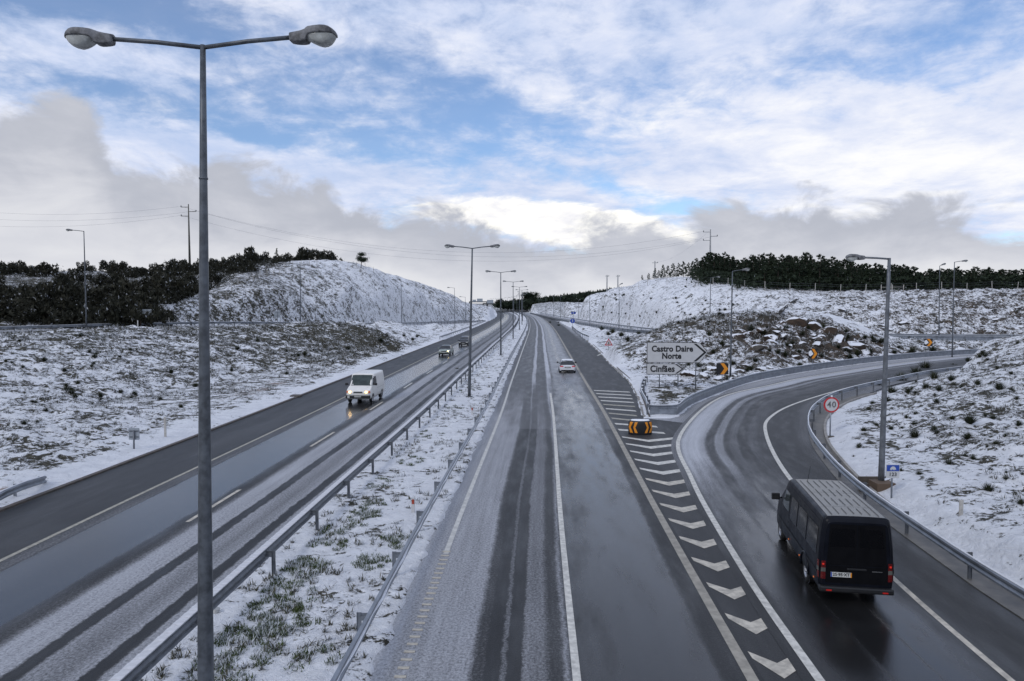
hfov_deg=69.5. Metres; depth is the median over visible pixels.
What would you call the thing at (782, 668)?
road markings
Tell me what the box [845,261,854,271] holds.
pine tree
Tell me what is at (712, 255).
pine tree
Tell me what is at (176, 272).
shrub
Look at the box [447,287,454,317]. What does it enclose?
street lamp
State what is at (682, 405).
guard rail
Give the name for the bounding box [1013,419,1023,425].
broom bush
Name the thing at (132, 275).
shrub
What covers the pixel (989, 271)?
pine tree
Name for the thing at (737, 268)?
pine tree
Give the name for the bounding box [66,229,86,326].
street lamp
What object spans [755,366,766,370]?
rock
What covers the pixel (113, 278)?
shrub
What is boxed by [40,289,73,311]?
shrub
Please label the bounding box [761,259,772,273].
pine tree
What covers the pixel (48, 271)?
shrub
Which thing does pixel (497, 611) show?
carriageway
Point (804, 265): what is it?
pine tree
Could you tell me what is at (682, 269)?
pine tree
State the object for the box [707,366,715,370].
rock
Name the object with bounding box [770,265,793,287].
pine tree
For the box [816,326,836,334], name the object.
rock
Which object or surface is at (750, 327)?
broom bush
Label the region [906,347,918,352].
broom bush
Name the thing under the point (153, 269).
shrub
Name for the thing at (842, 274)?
pine tree
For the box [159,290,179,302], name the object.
shrub
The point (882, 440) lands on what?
street lamp
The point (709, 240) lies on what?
power pole
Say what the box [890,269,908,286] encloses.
pine tree
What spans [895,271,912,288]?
pine tree
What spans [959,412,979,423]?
broom bush
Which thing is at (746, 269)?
street lamp
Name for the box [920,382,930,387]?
broom bush
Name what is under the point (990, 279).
pine tree
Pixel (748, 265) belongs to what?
pine tree
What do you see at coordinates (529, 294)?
pine tree
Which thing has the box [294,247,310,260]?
shrub
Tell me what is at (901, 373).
broom bush
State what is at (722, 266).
pine tree
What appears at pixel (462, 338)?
windows
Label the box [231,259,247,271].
shrub
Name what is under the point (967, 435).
broom bush
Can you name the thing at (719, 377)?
rock
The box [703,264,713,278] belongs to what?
pine tree
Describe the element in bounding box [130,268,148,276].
shrub
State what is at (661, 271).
pine tree
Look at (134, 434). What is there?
reversed sign
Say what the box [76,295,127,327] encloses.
shrub
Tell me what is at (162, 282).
shrub
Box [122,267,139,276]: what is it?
shrub
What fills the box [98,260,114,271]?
shrub
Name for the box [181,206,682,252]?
power wire
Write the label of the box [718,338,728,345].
broom bush
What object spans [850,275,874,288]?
pine tree
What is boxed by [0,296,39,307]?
shrub
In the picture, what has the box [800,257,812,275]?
pine tree
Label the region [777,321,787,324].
rock
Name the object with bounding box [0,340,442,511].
gutter kerb
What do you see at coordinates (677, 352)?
direction sign
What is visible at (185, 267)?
shrub
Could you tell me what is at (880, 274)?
pine tree
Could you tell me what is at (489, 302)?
sign gantry
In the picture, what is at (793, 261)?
pine tree
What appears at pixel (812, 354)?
chevron board
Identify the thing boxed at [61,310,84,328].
shrub
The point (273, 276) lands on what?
wire fence
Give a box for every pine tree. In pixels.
[355,252,369,266]
[520,292,535,310]
[525,291,540,298]
[659,265,665,277]
[668,263,676,276]
[674,263,681,276]
[679,261,686,276]
[684,262,692,276]
[690,260,707,277]
[692,258,700,276]
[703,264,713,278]
[705,254,716,265]
[706,252,719,274]
[713,257,724,270]
[714,257,731,276]
[717,261,735,281]
[717,262,730,280]
[722,252,730,262]
[728,265,745,282]
[734,260,758,286]
[739,261,763,284]
[746,256,759,273]
[751,254,764,266]
[752,262,763,277]
[755,266,778,288]
[756,265,770,284]
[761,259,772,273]
[763,262,790,286]
[767,259,785,282]
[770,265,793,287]
[771,261,786,288]
[778,254,785,264]
[779,262,796,287]
[782,255,793,270]
[787,264,814,286]
[789,259,800,275]
[793,259,812,286]
[800,252,814,264]
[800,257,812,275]
[801,260,820,287]
[806,263,836,290]
[807,267,834,289]
[816,254,827,267]
[816,268,839,290]
[828,256,839,273]
[829,263,847,274]
[830,269,844,288]
[831,265,842,285]
[842,259,849,267]
[842,272,862,289]
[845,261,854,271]
[845,263,858,274]
[846,271,864,290]
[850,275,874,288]
[853,271,876,289]
[857,265,865,274]
[860,269,885,289]
[870,263,883,270]
[871,269,885,286]
[882,273,896,288]
[885,272,904,289]
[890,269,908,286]
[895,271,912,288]
[896,266,908,281]
[904,273,932,289]
[905,267,923,275]
[923,274,942,287]
[930,273,951,289]
[945,271,965,289]
[961,273,985,288]
[963,277,980,288]
[967,270,978,276]
[969,267,983,274]
[978,275,1002,288]
[980,268,996,276]
[986,274,1008,286]
[996,269,1006,280]
[1005,276,1023,287]
[1011,269,1021,282]
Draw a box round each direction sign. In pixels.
[646,363,683,374]
[647,342,707,388]
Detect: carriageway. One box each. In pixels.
[0,310,517,680]
[370,309,763,680]
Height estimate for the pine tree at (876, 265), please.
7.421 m
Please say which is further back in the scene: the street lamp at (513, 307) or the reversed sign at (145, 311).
the street lamp at (513, 307)
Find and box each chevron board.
[716,363,728,378]
[808,349,817,363]
[924,339,932,345]
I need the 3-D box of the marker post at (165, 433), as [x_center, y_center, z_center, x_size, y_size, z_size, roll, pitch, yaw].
[-19.160,4.876,40.803,0.120,1.300,0.060,0,3,0]
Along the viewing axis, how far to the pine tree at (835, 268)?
160.71 m
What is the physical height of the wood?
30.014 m
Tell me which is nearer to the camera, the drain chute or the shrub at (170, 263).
the drain chute
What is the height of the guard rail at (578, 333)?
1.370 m
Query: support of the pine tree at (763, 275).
on the ground at (986, 529)
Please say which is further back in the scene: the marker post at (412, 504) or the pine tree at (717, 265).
the pine tree at (717, 265)
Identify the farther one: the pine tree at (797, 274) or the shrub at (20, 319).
the pine tree at (797, 274)
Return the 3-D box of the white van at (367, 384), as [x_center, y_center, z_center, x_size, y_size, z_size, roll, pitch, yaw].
[-11.476,3.563,57.842,2.472,2.162,4.828,0,3,3]
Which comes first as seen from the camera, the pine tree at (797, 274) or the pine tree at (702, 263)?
the pine tree at (797, 274)
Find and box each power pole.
[181,204,195,262]
[606,275,608,290]
[703,229,717,251]
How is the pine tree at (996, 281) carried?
on the ground at (986, 529)
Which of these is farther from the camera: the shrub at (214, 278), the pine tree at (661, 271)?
the pine tree at (661, 271)
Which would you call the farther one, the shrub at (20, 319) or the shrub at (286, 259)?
the shrub at (286, 259)
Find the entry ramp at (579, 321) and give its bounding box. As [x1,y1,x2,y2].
[535,313,628,328]
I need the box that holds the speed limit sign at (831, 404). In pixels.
[824,395,838,437]
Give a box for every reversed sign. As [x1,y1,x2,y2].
[128,428,139,448]
[142,309,151,313]
[274,311,279,321]
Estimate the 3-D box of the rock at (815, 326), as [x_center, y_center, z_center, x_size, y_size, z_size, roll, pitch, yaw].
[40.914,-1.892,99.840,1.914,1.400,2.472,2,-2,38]
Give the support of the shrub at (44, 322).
on the ground at (986, 529)
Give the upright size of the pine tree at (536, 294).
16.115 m
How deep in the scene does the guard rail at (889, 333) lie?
126.41 m
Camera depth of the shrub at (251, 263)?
160.06 m
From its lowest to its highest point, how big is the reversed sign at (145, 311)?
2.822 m
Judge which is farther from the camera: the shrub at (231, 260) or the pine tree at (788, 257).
the shrub at (231, 260)
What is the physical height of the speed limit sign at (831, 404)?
2.555 m
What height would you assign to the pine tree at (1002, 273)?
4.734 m
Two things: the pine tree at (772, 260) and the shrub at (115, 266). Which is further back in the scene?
the shrub at (115, 266)
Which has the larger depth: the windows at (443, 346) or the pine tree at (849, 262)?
the pine tree at (849, 262)
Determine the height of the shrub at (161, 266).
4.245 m
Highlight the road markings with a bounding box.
[0,318,1014,680]
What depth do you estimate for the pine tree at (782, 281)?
157.67 m
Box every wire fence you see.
[158,258,373,325]
[638,276,1019,292]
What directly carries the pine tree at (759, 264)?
on the ground at (986, 529)
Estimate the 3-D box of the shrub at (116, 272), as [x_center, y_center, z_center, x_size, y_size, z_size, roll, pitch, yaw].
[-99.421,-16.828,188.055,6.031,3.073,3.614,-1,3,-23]
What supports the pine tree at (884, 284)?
on the ground at (986, 529)
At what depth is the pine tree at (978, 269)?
170.91 m
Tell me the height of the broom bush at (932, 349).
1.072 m
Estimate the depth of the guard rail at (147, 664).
20.48 m
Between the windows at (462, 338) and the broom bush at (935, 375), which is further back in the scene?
the windows at (462, 338)
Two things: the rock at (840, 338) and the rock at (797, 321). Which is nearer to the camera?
the rock at (840, 338)
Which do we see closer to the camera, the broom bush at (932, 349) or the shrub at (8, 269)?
the broom bush at (932, 349)
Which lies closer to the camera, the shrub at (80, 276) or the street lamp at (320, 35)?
the street lamp at (320, 35)
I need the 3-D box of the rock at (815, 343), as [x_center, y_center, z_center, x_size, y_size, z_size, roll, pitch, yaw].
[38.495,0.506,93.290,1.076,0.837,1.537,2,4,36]
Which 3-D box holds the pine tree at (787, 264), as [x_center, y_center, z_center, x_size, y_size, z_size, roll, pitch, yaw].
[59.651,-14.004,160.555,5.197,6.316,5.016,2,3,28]
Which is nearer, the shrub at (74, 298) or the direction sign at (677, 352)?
the direction sign at (677, 352)
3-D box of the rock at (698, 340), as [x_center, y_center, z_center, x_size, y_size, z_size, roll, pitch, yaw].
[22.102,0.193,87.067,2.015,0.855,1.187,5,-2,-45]
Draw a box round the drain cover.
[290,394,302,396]
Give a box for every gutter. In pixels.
[586,340,645,416]
[809,393,1023,619]
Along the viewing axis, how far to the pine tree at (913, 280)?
157.64 m
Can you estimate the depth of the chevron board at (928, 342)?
103.64 m
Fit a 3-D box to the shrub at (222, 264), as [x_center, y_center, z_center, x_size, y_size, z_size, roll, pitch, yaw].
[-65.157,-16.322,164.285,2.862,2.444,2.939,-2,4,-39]
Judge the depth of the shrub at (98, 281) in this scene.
154.54 m
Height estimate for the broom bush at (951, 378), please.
0.689 m
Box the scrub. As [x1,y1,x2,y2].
[0,259,285,325]
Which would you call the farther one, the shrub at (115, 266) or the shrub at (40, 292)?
the shrub at (115, 266)
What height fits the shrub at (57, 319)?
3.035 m
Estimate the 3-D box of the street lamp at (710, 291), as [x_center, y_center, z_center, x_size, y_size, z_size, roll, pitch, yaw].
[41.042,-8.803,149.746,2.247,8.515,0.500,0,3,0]
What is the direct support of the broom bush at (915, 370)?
on the ground at (986, 529)
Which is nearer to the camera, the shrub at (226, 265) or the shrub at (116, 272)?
the shrub at (226, 265)
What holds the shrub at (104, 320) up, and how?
on the ground at (986, 529)
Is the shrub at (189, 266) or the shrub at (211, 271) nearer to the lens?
the shrub at (211, 271)
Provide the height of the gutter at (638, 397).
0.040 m
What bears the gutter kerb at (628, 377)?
on the gore pavement
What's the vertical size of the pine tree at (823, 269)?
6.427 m
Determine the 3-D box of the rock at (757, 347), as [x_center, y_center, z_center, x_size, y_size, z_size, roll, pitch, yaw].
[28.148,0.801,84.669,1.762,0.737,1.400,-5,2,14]
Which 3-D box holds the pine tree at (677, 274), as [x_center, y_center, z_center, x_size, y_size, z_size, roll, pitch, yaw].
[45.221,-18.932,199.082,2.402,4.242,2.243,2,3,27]
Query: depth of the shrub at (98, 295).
110.05 m
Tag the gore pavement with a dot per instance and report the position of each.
(599, 372)
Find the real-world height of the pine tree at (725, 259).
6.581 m
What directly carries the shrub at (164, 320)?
on the ground at (986, 529)
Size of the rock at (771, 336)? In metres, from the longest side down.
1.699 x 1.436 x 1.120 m
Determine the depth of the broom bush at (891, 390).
57.99 m
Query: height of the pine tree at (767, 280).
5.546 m
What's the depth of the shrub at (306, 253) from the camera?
219.39 m
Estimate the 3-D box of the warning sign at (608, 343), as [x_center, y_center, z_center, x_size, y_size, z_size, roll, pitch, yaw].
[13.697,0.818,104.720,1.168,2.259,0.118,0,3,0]
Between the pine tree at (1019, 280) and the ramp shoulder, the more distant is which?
the pine tree at (1019, 280)
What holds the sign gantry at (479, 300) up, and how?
on the ground at (986, 529)
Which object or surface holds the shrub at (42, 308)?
on the ground at (986, 529)
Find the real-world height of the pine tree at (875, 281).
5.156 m
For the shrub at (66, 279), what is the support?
on the ground at (986, 529)
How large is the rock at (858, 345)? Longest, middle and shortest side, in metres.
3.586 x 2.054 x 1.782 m
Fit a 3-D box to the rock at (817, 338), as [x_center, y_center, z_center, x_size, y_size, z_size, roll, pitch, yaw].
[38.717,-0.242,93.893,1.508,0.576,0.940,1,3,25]
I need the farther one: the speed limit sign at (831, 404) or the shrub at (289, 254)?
the shrub at (289, 254)
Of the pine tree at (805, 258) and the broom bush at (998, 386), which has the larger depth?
the pine tree at (805, 258)
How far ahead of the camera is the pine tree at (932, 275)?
158.63 m
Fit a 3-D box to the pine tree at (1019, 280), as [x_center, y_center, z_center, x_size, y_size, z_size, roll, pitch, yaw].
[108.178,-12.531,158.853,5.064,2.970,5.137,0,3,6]
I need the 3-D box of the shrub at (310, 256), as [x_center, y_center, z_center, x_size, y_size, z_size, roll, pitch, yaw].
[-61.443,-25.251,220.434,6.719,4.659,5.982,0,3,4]
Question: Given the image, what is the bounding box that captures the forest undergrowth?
[683,267,1023,290]
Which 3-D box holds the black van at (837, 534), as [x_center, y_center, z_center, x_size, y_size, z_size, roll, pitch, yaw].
[9.076,5.132,21.352,2.357,2.743,6.147,0,3,9]
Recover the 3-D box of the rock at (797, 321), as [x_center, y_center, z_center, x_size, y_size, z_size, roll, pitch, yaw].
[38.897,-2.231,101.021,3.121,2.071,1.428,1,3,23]
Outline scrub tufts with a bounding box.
[0,260,1023,529]
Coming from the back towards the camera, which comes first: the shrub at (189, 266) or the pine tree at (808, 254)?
the pine tree at (808, 254)
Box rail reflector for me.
[213,607,219,613]
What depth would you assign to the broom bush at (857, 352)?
93.33 m
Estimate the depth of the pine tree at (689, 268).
196.19 m
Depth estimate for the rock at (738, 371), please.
74.78 m
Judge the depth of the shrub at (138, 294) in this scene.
112.03 m
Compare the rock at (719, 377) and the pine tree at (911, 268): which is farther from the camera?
the pine tree at (911, 268)
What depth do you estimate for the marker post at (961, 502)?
24.29 m
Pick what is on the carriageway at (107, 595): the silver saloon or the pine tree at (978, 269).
the silver saloon
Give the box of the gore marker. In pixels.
[628,419,651,434]
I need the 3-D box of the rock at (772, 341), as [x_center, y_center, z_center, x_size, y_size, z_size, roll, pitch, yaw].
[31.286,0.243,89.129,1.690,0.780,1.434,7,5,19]
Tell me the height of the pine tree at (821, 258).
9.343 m
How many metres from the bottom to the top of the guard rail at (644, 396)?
1.420 m
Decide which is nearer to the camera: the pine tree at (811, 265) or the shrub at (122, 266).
the pine tree at (811, 265)
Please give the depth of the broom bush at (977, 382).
52.73 m
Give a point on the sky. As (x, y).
(893, 129)
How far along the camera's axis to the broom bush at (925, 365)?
86.22 m
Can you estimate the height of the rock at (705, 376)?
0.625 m
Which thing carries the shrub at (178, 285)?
on the ground at (986, 529)
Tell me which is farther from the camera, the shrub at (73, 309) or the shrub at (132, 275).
the shrub at (132, 275)
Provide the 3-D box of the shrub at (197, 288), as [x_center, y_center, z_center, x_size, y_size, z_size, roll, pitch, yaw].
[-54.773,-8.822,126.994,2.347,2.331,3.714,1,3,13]
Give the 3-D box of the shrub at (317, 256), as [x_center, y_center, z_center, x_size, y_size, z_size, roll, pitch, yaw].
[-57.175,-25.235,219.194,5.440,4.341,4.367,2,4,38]
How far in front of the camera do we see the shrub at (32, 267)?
200.15 m
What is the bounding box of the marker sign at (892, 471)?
[886,464,899,497]
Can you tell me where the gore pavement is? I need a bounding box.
[537,315,801,680]
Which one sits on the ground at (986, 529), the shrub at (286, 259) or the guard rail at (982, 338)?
the shrub at (286, 259)
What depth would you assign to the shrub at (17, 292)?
113.93 m
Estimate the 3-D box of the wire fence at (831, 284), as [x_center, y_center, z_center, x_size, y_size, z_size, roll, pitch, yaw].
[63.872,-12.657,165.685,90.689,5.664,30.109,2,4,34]
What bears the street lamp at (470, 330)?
on the ground at (986, 529)
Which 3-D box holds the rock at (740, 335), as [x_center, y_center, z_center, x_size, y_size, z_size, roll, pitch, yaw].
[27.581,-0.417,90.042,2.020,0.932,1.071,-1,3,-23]
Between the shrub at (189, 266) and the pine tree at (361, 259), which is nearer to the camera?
the shrub at (189, 266)
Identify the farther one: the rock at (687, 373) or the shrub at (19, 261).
the shrub at (19, 261)
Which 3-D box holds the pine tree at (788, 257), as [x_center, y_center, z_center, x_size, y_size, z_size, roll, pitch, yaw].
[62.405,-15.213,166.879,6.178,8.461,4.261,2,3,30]
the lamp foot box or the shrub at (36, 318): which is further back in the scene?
the shrub at (36, 318)
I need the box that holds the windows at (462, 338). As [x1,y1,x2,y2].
[459,336,468,340]
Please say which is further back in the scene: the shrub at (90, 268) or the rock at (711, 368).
the shrub at (90, 268)
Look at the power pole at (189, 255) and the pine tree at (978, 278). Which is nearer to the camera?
the pine tree at (978, 278)
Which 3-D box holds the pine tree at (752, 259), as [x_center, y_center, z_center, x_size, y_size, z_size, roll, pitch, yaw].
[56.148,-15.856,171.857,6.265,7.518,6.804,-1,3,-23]
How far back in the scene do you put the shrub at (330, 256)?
217.26 m
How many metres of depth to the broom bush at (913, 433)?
37.73 m
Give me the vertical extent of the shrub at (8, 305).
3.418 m
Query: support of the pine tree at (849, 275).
on the ground at (986, 529)
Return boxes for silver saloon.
[438,345,453,354]
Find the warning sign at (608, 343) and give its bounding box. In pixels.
[605,339,612,349]
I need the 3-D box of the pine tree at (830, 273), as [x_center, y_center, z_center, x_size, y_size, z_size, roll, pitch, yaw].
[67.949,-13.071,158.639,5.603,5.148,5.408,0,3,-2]
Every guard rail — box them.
[0,320,483,330]
[0,475,46,500]
[120,311,518,680]
[330,311,527,680]
[399,320,468,322]
[439,320,484,339]
[530,313,1012,340]
[541,313,1023,335]
[572,326,588,338]
[640,376,649,409]
[646,349,977,414]
[807,366,1023,600]
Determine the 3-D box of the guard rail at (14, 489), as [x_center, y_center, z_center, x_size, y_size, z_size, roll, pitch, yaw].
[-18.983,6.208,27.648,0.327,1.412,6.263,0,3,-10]
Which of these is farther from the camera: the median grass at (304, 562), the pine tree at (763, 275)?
the pine tree at (763, 275)
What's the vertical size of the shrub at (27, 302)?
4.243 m
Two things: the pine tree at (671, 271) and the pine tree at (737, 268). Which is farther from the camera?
the pine tree at (671, 271)
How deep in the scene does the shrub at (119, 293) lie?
113.62 m
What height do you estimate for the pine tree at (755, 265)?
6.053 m
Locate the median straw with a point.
(174, 655)
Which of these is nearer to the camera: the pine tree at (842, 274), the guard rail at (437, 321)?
the pine tree at (842, 274)
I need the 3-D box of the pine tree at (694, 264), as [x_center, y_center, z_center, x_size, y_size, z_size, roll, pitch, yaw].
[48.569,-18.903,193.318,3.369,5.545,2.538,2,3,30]
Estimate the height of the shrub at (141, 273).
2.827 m
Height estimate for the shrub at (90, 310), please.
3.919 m
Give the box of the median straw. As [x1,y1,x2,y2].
[142,320,526,680]
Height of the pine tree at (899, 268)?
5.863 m
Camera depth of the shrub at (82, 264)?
216.11 m
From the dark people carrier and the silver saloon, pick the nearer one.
the silver saloon
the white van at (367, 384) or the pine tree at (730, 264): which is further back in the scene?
the pine tree at (730, 264)
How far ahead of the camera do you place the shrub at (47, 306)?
101.20 m
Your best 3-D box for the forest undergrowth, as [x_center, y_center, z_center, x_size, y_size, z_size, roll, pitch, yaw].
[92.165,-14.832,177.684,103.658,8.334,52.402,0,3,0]
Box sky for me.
[0,0,1023,303]
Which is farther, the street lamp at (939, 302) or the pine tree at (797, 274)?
the pine tree at (797, 274)
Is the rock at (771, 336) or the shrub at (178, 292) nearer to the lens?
the rock at (771, 336)
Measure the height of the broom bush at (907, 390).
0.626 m
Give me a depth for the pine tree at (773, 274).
160.44 m
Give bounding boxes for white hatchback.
[557,359,576,372]
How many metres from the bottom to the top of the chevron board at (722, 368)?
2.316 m
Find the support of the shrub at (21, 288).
on the ground at (986, 529)
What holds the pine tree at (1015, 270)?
on the ground at (986, 529)
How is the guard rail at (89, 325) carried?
on the ground at (986, 529)
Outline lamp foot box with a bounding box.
[858,476,895,491]
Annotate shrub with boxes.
[0,260,24,266]
[0,263,19,275]
[0,273,8,288]
[0,283,34,294]
[0,290,18,302]
[0,294,44,321]
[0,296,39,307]
[0,299,19,320]
[11,286,34,300]
[13,283,56,302]
[14,309,36,324]
[18,265,33,275]
[18,278,64,302]
[20,300,55,320]
[20,308,40,322]
[28,265,39,269]
[28,268,39,276]
[34,298,62,318]
[38,261,58,276]
[39,308,63,328]
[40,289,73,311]
[41,310,80,328]
[52,271,79,285]
[53,282,92,310]
[59,305,102,322]
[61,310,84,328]
[67,266,86,281]
[72,281,93,303]
[75,286,113,306]
[76,260,90,270]
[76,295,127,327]
[76,304,134,327]
[78,293,94,308]
[83,308,112,327]
[86,273,108,285]
[87,266,96,271]
[94,277,106,284]
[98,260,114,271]
[98,284,113,293]
[102,273,127,285]
[104,264,117,272]
[106,288,131,299]
[110,269,133,278]
[110,293,140,325]
[111,277,152,294]
[119,263,128,269]
[119,305,160,325]
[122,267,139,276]
[123,295,166,321]
[124,296,143,309]
[128,273,137,277]
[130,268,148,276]
[131,284,175,303]
[132,269,144,276]
[141,268,174,301]
[146,277,196,298]
[147,266,164,274]
[148,316,166,326]
[150,268,197,286]
[155,308,176,325]
[157,261,181,270]
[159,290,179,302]
[162,258,180,270]
[172,261,191,271]
[172,267,182,276]
[172,286,186,299]
[173,277,195,294]
[186,262,197,270]
[192,283,198,293]
[193,264,198,274]
[209,267,215,276]
[209,272,224,283]
[214,262,224,269]
[217,263,233,268]
[221,255,236,263]
[230,262,240,272]
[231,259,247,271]
[236,253,260,263]
[236,265,247,272]
[238,254,247,262]
[243,245,265,260]
[244,265,258,271]
[249,260,255,267]
[259,251,271,260]
[282,256,290,261]
[285,252,305,260]
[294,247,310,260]
[296,252,308,260]
[298,249,314,259]
[312,249,327,259]
[316,250,335,259]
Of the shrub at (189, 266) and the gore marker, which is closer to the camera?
the gore marker
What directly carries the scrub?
on the ground at (986, 529)
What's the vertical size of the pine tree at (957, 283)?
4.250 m
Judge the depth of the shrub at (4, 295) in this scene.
113.99 m
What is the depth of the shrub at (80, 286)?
114.86 m
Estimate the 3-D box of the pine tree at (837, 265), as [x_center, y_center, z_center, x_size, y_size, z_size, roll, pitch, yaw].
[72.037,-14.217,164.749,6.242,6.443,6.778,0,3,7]
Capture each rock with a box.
[679,370,697,376]
[691,338,704,343]
[700,373,708,379]
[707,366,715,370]
[713,375,725,379]
[731,369,744,372]
[732,333,745,338]
[751,344,765,350]
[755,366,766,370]
[763,334,777,340]
[766,339,778,343]
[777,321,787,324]
[786,317,807,326]
[791,355,799,359]
[808,321,822,330]
[812,336,822,340]
[812,341,820,346]
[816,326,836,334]
[833,334,844,342]
[848,342,865,349]
[861,349,871,354]
[992,317,1006,320]
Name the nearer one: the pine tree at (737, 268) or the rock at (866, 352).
the rock at (866, 352)
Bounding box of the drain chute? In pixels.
[778,299,798,312]
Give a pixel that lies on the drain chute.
(782, 309)
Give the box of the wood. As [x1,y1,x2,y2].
[492,286,623,309]
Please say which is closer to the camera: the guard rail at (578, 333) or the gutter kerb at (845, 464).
the gutter kerb at (845, 464)
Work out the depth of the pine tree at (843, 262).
174.77 m
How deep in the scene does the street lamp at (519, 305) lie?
205.78 m
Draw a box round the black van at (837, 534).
[771,470,893,595]
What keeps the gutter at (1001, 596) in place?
on the exit ramp at (740, 477)
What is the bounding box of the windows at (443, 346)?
[440,345,452,348]
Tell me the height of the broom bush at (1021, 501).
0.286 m
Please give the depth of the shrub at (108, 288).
115.87 m
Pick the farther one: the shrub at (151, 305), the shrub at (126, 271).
the shrub at (126, 271)
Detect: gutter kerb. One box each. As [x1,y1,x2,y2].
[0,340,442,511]
[593,344,649,416]
[824,392,897,507]
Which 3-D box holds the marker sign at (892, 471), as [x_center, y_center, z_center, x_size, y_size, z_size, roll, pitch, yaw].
[14.540,5.483,28.258,0.508,1.507,0.108,0,3,0]
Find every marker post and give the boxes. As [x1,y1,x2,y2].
[164,417,166,436]
[411,497,414,512]
[959,500,963,515]
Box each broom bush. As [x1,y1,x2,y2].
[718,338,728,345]
[744,325,754,329]
[852,349,863,355]
[887,385,899,392]
[895,371,908,380]
[902,387,914,392]
[905,428,924,437]
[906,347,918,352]
[906,364,925,372]
[918,359,934,367]
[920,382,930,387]
[928,346,938,350]
[928,372,941,378]
[942,457,953,463]
[945,373,955,380]
[957,431,975,439]
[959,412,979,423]
[972,378,982,384]
[981,482,998,490]
[993,381,1009,389]
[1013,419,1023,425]
[1014,498,1023,504]
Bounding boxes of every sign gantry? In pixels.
[469,299,486,305]
[483,300,493,305]
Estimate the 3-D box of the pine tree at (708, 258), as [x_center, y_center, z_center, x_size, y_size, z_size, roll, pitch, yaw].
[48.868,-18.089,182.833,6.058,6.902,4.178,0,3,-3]
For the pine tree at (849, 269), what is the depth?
165.39 m
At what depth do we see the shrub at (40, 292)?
108.47 m
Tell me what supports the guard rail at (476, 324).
on the ground at (986, 529)
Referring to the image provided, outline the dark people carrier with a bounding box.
[458,336,468,345]
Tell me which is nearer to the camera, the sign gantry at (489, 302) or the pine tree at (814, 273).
the pine tree at (814, 273)
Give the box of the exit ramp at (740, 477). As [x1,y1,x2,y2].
[671,356,1023,680]
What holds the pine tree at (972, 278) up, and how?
on the ground at (986, 529)
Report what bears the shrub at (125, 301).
on the ground at (986, 529)
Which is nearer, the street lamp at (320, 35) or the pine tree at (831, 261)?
the street lamp at (320, 35)
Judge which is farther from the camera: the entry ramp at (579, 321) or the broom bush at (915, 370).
the entry ramp at (579, 321)
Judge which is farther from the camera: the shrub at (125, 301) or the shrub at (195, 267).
the shrub at (195, 267)
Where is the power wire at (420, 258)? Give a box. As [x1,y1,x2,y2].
[185,216,699,260]
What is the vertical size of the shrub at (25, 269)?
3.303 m
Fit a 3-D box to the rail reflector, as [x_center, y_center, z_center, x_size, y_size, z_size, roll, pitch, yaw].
[-7.229,6.704,17.966,0.256,0.428,0.170,0,3,0]
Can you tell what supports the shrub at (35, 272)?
on the ground at (986, 529)
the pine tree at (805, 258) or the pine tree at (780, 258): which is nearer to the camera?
the pine tree at (805, 258)
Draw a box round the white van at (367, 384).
[345,370,383,402]
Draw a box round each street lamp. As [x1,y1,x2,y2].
[64,24,337,680]
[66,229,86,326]
[288,262,300,320]
[392,279,401,322]
[445,244,499,396]
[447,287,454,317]
[485,270,515,354]
[503,280,523,338]
[511,286,526,329]
[709,276,719,313]
[729,268,749,375]
[845,254,890,480]
[938,263,945,335]
[951,260,967,356]
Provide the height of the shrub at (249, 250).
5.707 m
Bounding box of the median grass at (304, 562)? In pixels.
[182,345,506,680]
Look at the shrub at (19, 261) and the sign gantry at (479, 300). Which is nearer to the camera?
the shrub at (19, 261)
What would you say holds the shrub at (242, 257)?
on the ground at (986, 529)
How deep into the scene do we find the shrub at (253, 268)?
159.15 m
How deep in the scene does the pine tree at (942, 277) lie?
157.43 m
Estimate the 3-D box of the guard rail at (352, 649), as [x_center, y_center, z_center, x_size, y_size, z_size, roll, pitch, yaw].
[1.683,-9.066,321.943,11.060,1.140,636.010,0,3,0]
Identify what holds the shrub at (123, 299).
on the ground at (986, 529)
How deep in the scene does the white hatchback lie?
79.37 m
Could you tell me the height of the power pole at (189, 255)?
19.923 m
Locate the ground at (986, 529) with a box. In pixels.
[0,259,1023,680]
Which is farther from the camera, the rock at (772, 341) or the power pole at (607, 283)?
the power pole at (607, 283)
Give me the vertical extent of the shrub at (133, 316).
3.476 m
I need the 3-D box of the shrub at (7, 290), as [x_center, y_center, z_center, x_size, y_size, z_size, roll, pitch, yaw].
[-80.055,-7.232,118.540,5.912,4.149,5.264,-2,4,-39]
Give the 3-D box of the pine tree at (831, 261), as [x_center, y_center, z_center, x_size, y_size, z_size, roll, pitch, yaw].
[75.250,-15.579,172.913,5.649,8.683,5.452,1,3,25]
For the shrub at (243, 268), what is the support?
on the ground at (986, 529)
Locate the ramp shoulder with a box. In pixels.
[646,354,973,422]
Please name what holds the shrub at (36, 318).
on the ground at (986, 529)
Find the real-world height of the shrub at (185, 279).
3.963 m

